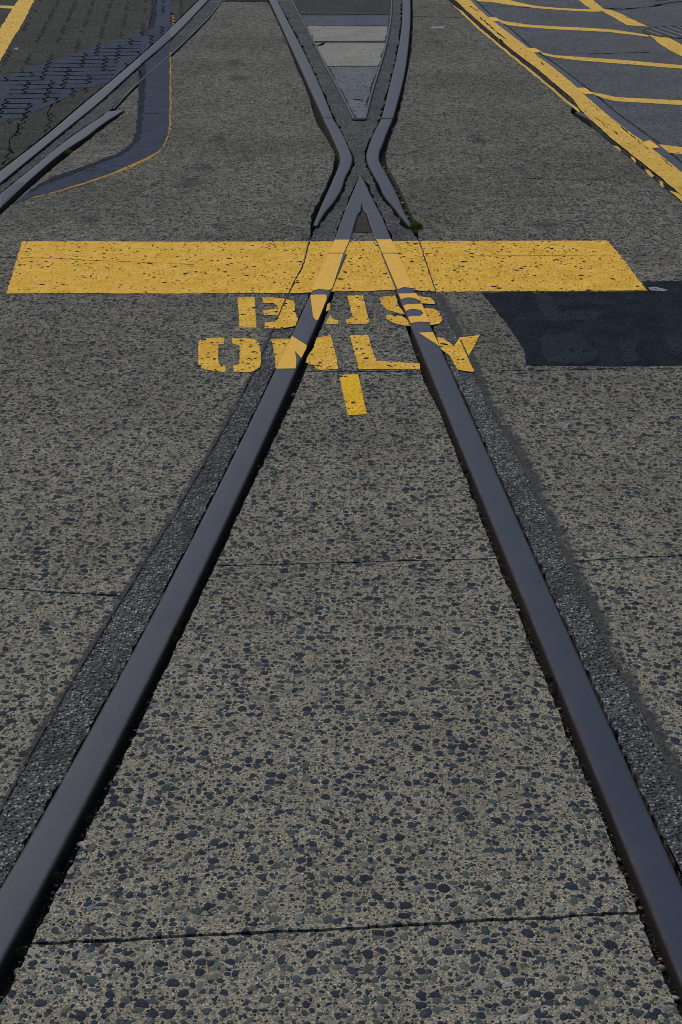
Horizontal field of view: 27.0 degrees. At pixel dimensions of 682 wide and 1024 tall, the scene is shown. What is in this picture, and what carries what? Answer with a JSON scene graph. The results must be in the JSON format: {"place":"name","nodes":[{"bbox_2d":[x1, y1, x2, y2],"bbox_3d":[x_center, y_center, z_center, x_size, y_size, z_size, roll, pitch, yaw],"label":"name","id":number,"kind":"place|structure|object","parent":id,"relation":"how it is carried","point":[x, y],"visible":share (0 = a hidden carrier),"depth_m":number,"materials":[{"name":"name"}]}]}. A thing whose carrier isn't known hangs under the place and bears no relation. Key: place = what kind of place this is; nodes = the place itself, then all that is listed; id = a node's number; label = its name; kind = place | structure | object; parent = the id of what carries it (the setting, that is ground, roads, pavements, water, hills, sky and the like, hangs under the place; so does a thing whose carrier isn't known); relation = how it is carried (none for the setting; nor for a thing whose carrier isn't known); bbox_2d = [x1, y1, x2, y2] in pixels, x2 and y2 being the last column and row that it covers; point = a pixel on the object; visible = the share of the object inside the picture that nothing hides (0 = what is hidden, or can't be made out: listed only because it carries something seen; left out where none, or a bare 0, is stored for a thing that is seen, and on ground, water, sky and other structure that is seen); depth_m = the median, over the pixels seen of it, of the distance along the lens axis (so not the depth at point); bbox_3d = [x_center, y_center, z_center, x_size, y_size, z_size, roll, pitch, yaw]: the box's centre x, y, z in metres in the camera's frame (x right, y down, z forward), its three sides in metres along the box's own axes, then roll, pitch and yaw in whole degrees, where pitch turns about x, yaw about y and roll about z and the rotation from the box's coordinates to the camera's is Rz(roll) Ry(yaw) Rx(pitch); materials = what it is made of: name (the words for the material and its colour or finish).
{"place":"outdoors","nodes":[
{"label":"outdoors","id":0,"kind":"place"},
{"bbox_2d":[0,0,334,813],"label":"concrete paving","id":1,"kind":"structure","parent":0,"point":[114,410],"depth_m":4.59,"materials":[{"name":"grey concrete"}]},
{"bbox_2d":[1,15,174,204],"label":"cover paint","id":2,"kind":"object","parent":1,"relation":"on","point":[139,148],"visible":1,"depth_m":7.37,"materials":[{"name":"grey paint"}]},
{"bbox_2d":[0,293,288,811],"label":"asphalt smear","id":3,"kind":"object","parent":1,"relation":"on","point":[43,723],"visible":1,"depth_m":3.13},
{"bbox_2d":[177,178,198,186],"bbox_3d":[-0.692,-1.513,6.508,0.308,0.001,0.400,11,29,21],"label":"pavement stain","id":4,"kind":"object","parent":1,"relation":"on","point":[186,184],"visible":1,"depth_m":6.47,"materials":[{"name":"asphalt"}]},
{"bbox_2d":[213,135,229,140],"bbox_3d":[-0.615,-1.912,7.285,0.208,0.001,0.441,0,27,0],"label":"pavement stain","id":5,"kind":"object","parent":1,"relation":"on","point":[218,138],"visible":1,"depth_m":7.29,"materials":[{"name":"asphalt"}]},
{"bbox_2d":[231,75,247,80],"bbox_3d":[-0.632,-2.681,8.781,0.406,0.001,0.494,-11,29,-20],"label":"pavement stain","id":6,"kind":"object","parent":1,"relation":"on","point":[238,78],"visible":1,"depth_m":8.76,"materials":[{"name":"asphalt"}]},
{"bbox_2d":[6,239,645,293],"bbox_3d":[-0.084,-0.934,5.375,2.369,0.004,0.666,0,27,0],"label":"stop bar","id":7,"kind":"object","parent":1,"relation":"on","point":[325,268],"visible":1,"depth_m":5.35,"materials":[{"name":"yellow paint"}]},
{"bbox_2d":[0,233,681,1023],"bbox_3d":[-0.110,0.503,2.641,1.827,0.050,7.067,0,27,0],"label":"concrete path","id":8,"kind":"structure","parent":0,"point":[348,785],"depth_m":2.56,"materials":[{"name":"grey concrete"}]},
{"bbox_2d":[198,332,478,371],"bbox_3d":[-0.003,-0.515,4.559,0.923,0.004,0.350,0,27,0],"label":"painted word","id":9,"kind":"object","parent":8,"relation":"on","point":[321,349],"visible":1,"depth_m":4.55,"materials":[{"name":"yellow paint"}]},
{"bbox_2d":[238,293,441,327],"bbox_3d":[-0.009,-0.698,4.916,0.697,0.004,0.334,-2,27,-3],"label":"painted word","id":10,"kind":"object","parent":8,"relation":"on","point":[247,304],"visible":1,"depth_m":4.91,"materials":[{"name":"yellow paint"}]},
{"bbox_2d":[340,374,366,414],"bbox_3d":[0.035,-0.353,4.249,0.060,0.001,0.317,-2,27,-4],"label":"dash","id":11,"kind":"object","parent":8,"relation":"on","point":[351,387],"visible":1,"depth_m":4.25,"materials":[{"name":"yellow paint"}]},
{"bbox_2d":[0,0,681,1017],"bbox_3d":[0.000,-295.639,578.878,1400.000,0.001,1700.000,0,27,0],"label":"ground","id":12,"kind":"structure","parent":0,"point":[8,980],"depth_m":3.01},
{"bbox_2d":[16,946,26,954],"bbox_3d":[-0.501,0.686,2.228,0.017,0.014,0.016,0,27,0],"label":"moss","id":13,"kind":"object","parent":12,"relation":"on","point":[20,950],"visible":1,"depth_m":2.23,"materials":[{"name":"green plant"}]},
{"bbox_2d":[51,871,61,879],"bbox_3d":[-0.475,0.609,2.381,0.018,0.012,0.015,8,28,15],"label":"moss","id":14,"kind":"object","parent":12,"relation":"on","point":[56,875],"visible":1,"depth_m":2.38,"materials":[{"name":"green plant"}]},
{"bbox_2d":[0,110,122,214],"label":"guard rail","id":15,"kind":"object","parent":12,"relation":"on","point":[39,170],"visible":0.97,"depth_m":6.99,"materials":[{"name":"metal"}]},
{"bbox_2d":[84,815,93,822],"bbox_3d":[-0.444,0.542,2.510,0.018,0.013,0.015,0,27,0],"label":"moss","id":16,"kind":"object","parent":12,"relation":"on","point":[89,818],"visible":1,"depth_m":2.51,"materials":[{"name":"green plant"}]},
{"bbox_2d":[0,0,198,170],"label":"paver area","id":17,"kind":"object","parent":12,"relation":"on","point":[24,42],"visible":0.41,"depth_m":10.17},
{"bbox_2d":[0,6,14,8],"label":"road line","id":18,"kind":"object","parent":17,"relation":"on","point":[11,7],"visible":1,"depth_m":11.50,"materials":[{"name":"yellow paint"}]},
{"bbox_2d":[0,0,33,59],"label":"edge band","id":19,"kind":"object","parent":17,"relation":"on","point":[17,14],"visible":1,"depth_m":10.74,"materials":[{"name":"yellow paint"}]},
{"bbox_2d":[0,0,171,123],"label":"cover paint","id":20,"kind":"object","parent":17,"relation":"on","point":[158,18],"visible":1,"depth_m":8.94,"materials":[{"name":"grey"}]},
{"bbox_2d":[0,0,182,167],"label":"paver joints","id":21,"kind":"object","parent":17,"relation":"on","point":[69,69],"visible":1,"depth_m":8.96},
{"bbox_2d":[0,0,208,184],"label":"running rail","id":22,"kind":"object","parent":12,"relation":"on","point":[67,123],"visible":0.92,"depth_m":7.99,"materials":[{"name":"metal"}]},
{"bbox_2d":[0,0,220,193],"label":"asphalt fill","id":23,"kind":"object","parent":12,"relation":"on","point":[116,96],"visible":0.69,"depth_m":8.16,"materials":[{"name":"grey asphalt"}]},
{"bbox_2d":[0,240,322,887],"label":"asphalt strip","id":24,"kind":"object","parent":12,"relation":"on","point":[58,745],"visible":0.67,"depth_m":3.02,"materials":[{"name":"grey asphalt"}]},
{"bbox_2d":[112,0,222,110],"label":"edge strip","id":25,"kind":"object","parent":12,"relation":"on","point":[118,104],"visible":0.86,"depth_m":9.59,"materials":[{"name":"metal"}]},
{"bbox_2d":[0,254,346,983],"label":"running rail","id":26,"kind":"object","parent":12,"relation":"on","point":[28,882],"visible":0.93,"depth_m":2.87,"materials":[{"name":"metal"}]},
{"bbox_2d":[171,636,177,641],"bbox_3d":[-0.356,0.270,3.039,0.017,0.013,0.015,0,27,0],"label":"moss","id":27,"kind":"object","parent":12,"relation":"on","point":[174,638],"visible":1,"depth_m":3.04,"materials":[{"name":"green plant"}]},
{"bbox_2d":[2,3,408,239],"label":"tracks","id":28,"kind":"object","parent":12,"relation":"on","point":[402,223],"visible":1,"depth_m":6.82},
{"bbox_2d":[268,0,332,122],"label":"running rail","id":29,"kind":"object","parent":12,"relation":"on","point":[309,78],"visible":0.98,"depth_m":9.21,"materials":[{"name":"metal"}]},
{"bbox_2d":[290,0,354,118],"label":"edge strip","id":30,"kind":"object","parent":12,"relation":"on","point":[331,76],"visible":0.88,"depth_m":9.15,"materials":[{"name":"metal"}]},
{"bbox_2d":[292,0,390,14],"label":"concrete infill","id":31,"kind":"object","parent":12,"relation":"on","point":[342,7],"visible":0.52,"depth_m":11.51,"materials":[{"name":"grey concrete"}]},
{"bbox_2d":[301,15,388,26],"bbox_3d":[0.032,-3.747,10.899,0.691,0.040,0.542,0,27,0],"label":"concrete infill","id":32,"kind":"object","parent":12,"relation":"on","point":[345,20],"visible":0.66,"depth_m":10.88,"materials":[{"name":"grey concrete"}]},
{"bbox_2d":[307,26,387,41],"bbox_3d":[0.048,-3.461,10.341,0.597,0.040,0.691,0,27,0],"label":"concrete infill","id":33,"kind":"object","parent":12,"relation":"on","point":[348,33],"visible":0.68,"depth_m":10.32,"materials":[{"name":"grey concrete"}]},
{"bbox_2d":[278,0,417,245],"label":"asphalt fill","id":34,"kind":"object","parent":12,"relation":"on","point":[358,135],"visible":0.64,"depth_m":7.77,"materials":[{"name":"grey asphalt"}]},
{"bbox_2d":[316,43,384,66],"bbox_3d":[0.065,-3.056,9.554,0.489,0.040,0.894,0,27,0],"label":"concrete infill","id":35,"kind":"object","parent":12,"relation":"on","point":[351,54],"visible":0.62,"depth_m":9.53,"materials":[{"name":"grey concrete"}]},
{"bbox_2d":[328,67,377,117],"bbox_3d":[0.078,-2.479,8.431,0.322,0.040,1.579,0,27,0],"label":"concrete infill","id":36,"kind":"object","parent":12,"relation":"on","point":[357,82],"visible":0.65,"depth_m":8.62,"materials":[{"name":"grey concrete"}]},
{"bbox_2d":[352,118,364,120],"bbox_3d":[0.096,-2.121,7.722,0.072,0.030,0.044,0,27,0],"label":"edge strip","id":37,"kind":"object","parent":12,"relation":"on","point":[359,119],"visible":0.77,"depth_m":7.70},
{"bbox_2d":[313,118,411,253],"bbox_3d":[0.089,-1.546,6.620,0.408,0.051,2.477,0,27,0],"label":"crossing frog","id":38,"kind":"object","parent":12,"relation":"on","point":[360,197],"visible":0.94,"depth_m":6.31,"materials":[{"name":"metal"}]},
{"bbox_2d":[364,0,392,119],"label":"edge strip","id":39,"kind":"object","parent":12,"relation":"on","point":[374,84],"visible":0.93,"depth_m":9.09,"materials":[{"name":"metal"}]},
{"bbox_2d":[381,0,410,122],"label":"running rail","id":40,"kind":"object","parent":12,"relation":"on","point":[394,92],"visible":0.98,"depth_m":9.04,"materials":[{"name":"metal"}]},
{"bbox_2d":[409,220,423,229],"bbox_3d":[0.307,-1.183,5.836,0.068,0.040,0.066,0,27,0],"label":"weed","id":41,"kind":"object","parent":12,"relation":"on","point":[416,225],"visible":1,"depth_m":5.83,"materials":[{"name":"green plant"}]},
{"bbox_2d":[381,254,681,1005],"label":"running rail","id":42,"kind":"object","parent":12,"relation":"on","point":[657,886],"visible":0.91,"depth_m":2.88,"materials":[{"name":"metal"}]},
{"bbox_2d":[385,0,681,779],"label":"concrete roadway","id":43,"kind":"structure","parent":12,"relation":"on","point":[602,445],"depth_m":5.08,"materials":[{"name":"grey concrete"}]},
{"bbox_2d":[8,1,681,179],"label":"pavement cracks","id":44,"kind":"object","parent":43,"relation":"on","point":[51,105],"visible":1,"depth_m":9.56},
{"bbox_2d":[468,133,483,143],"bbox_3d":[0.698,-1.902,7.264,0.270,0.001,0.583,0,27,0],"label":"pavement stain","id":45,"kind":"object","parent":43,"relation":"on","point":[477,141],"visible":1,"depth_m":7.25,"materials":[{"name":"asphalt"}]},
{"bbox_2d":[530,223,557,226],"bbox_3d":[0.844,-1.183,5.865,0.309,0.001,0.314,16,31,28],"label":"pavement stain","id":46,"kind":"object","parent":43,"relation":"on","point":[547,225],"visible":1,"depth_m":5.88,"materials":[{"name":"asphalt"}]},
{"bbox_2d":[435,293,681,796],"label":"asphalt smear","id":47,"kind":"object","parent":43,"relation":"on","point":[648,716],"visible":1,"depth_m":3.26},
{"bbox_2d":[453,0,681,201],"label":"edge band","id":48,"kind":"object","parent":43,"relation":"on","point":[615,131],"visible":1,"depth_m":7.98,"materials":[{"name":"yellow paint"}]},
{"bbox_2d":[481,281,681,365],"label":"cover paint","id":49,"kind":"object","parent":43,"relation":"on","point":[627,314],"visible":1,"depth_m":4.79,"materials":[{"name":"paint"}]},
{"bbox_2d":[648,287,666,290],"bbox_3d":[1.136,-0.802,5.122,0.069,0.001,0.048,24,35,38],"label":"paint scuff","id":50,"kind":"object","parent":49,"relation":"on","point":[658,288],"visible":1,"depth_m":5.12,"materials":[{"name":"white paint"}]},
{"bbox_2d":[400,246,681,885],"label":"asphalt strip","id":51,"kind":"object","parent":12,"relation":"on","point":[651,775],"visible":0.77,"depth_m":3.10,"materials":[{"name":"grey asphalt"}]},
{"bbox_2d":[546,676,553,681],"bbox_3d":[0.427,0.341,2.902,0.017,0.013,0.015,0,27,0],"label":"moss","id":52,"kind":"object","parent":12,"relation":"on","point":[549,679],"visible":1,"depth_m":2.90,"materials":[{"name":"green plant"}]},
{"bbox_2d":[449,0,680,201],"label":"curb","id":53,"kind":"object","parent":12,"relation":"on","point":[566,96],"visible":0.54,"depth_m":8.69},
{"bbox_2d":[471,0,681,173],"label":"running rail","id":54,"kind":"object","parent":12,"relation":"on","point":[636,132],"visible":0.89,"depth_m":7.92,"materials":[{"name":"metal"}]},
{"bbox_2d":[575,112,681,195],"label":"guard rail","id":55,"kind":"object","parent":12,"relation":"on","point":[583,117],"visible":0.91,"depth_m":7.50,"materials":[{"name":"paint"}]},
{"bbox_2d":[659,964,664,971],"bbox_3d":[0.500,0.714,2.227,0.015,0.011,0.013,0,27,0],"label":"loose stone","id":56,"kind":"object","parent":12,"relation":"on","point":[661,966],"visible":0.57,"depth_m":2.22,"materials":[{"name":"beige stone"}]},
{"bbox_2d":[672,995,679,1000],"bbox_3d":[0.508,0.743,2.172,0.019,0.008,0.011,0,27,0],"label":"loose stone","id":57,"kind":"object","parent":12,"relation":"on","point":[676,998],"visible":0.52,"depth_m":2.17,"materials":[{"name":"grey stone"}]},
{"bbox_2d":[475,0,681,162],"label":"asphalt road","id":58,"kind":"structure","parent":0,"point":[661,124],"depth_m":9.68,"materials":[{"name":"grey asphalt"}]},
{"bbox_2d":[477,0,600,11],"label":"road line","id":59,"kind":"object","parent":58,"relation":"on","point":[510,2],"visible":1,"depth_m":11.61,"materials":[{"name":"yellow paint"}]},
{"bbox_2d":[499,19,648,36],"bbox_3d":[1.666,-3.590,10.546,1.334,0.001,0.266,18,32,31],"label":"road line","id":60,"kind":"object","parent":58,"relation":"on","point":[560,28],"visible":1,"depth_m":10.53,"materials":[{"name":"yellow paint"}]},
{"bbox_2d":[541,52,681,68],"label":"road line","id":61,"kind":"object","parent":58,"relation":"on","point":[621,61],"visible":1,"depth_m":9.29,"materials":[{"name":"yellow paint"}]},
{"bbox_2d":[579,0,681,55],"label":"edge band","id":62,"kind":"object","parent":58,"relation":"on","point":[670,44],"visible":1,"depth_m":10.79,"materials":[{"name":"yellow paint"}]},
{"bbox_2d":[590,91,681,104],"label":"road line","id":63,"kind":"object","parent":58,"relation":"on","point":[657,101],"visible":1,"depth_m":8.15,"materials":[{"name":"yellow paint"}]},
{"bbox_2d":[642,26,681,38],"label":"drain grate","id":64,"kind":"object","parent":58,"relation":"on","point":[668,31],"visible":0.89,"depth_m":10.39,"materials":[{"name":"metal"}]},
{"bbox_2d":[659,144,681,153],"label":"road line","id":65,"kind":"object","parent":58,"relation":"on","point":[674,149],"visible":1,"depth_m":7.07,"materials":[{"name":"yellow paint"}]}
]}

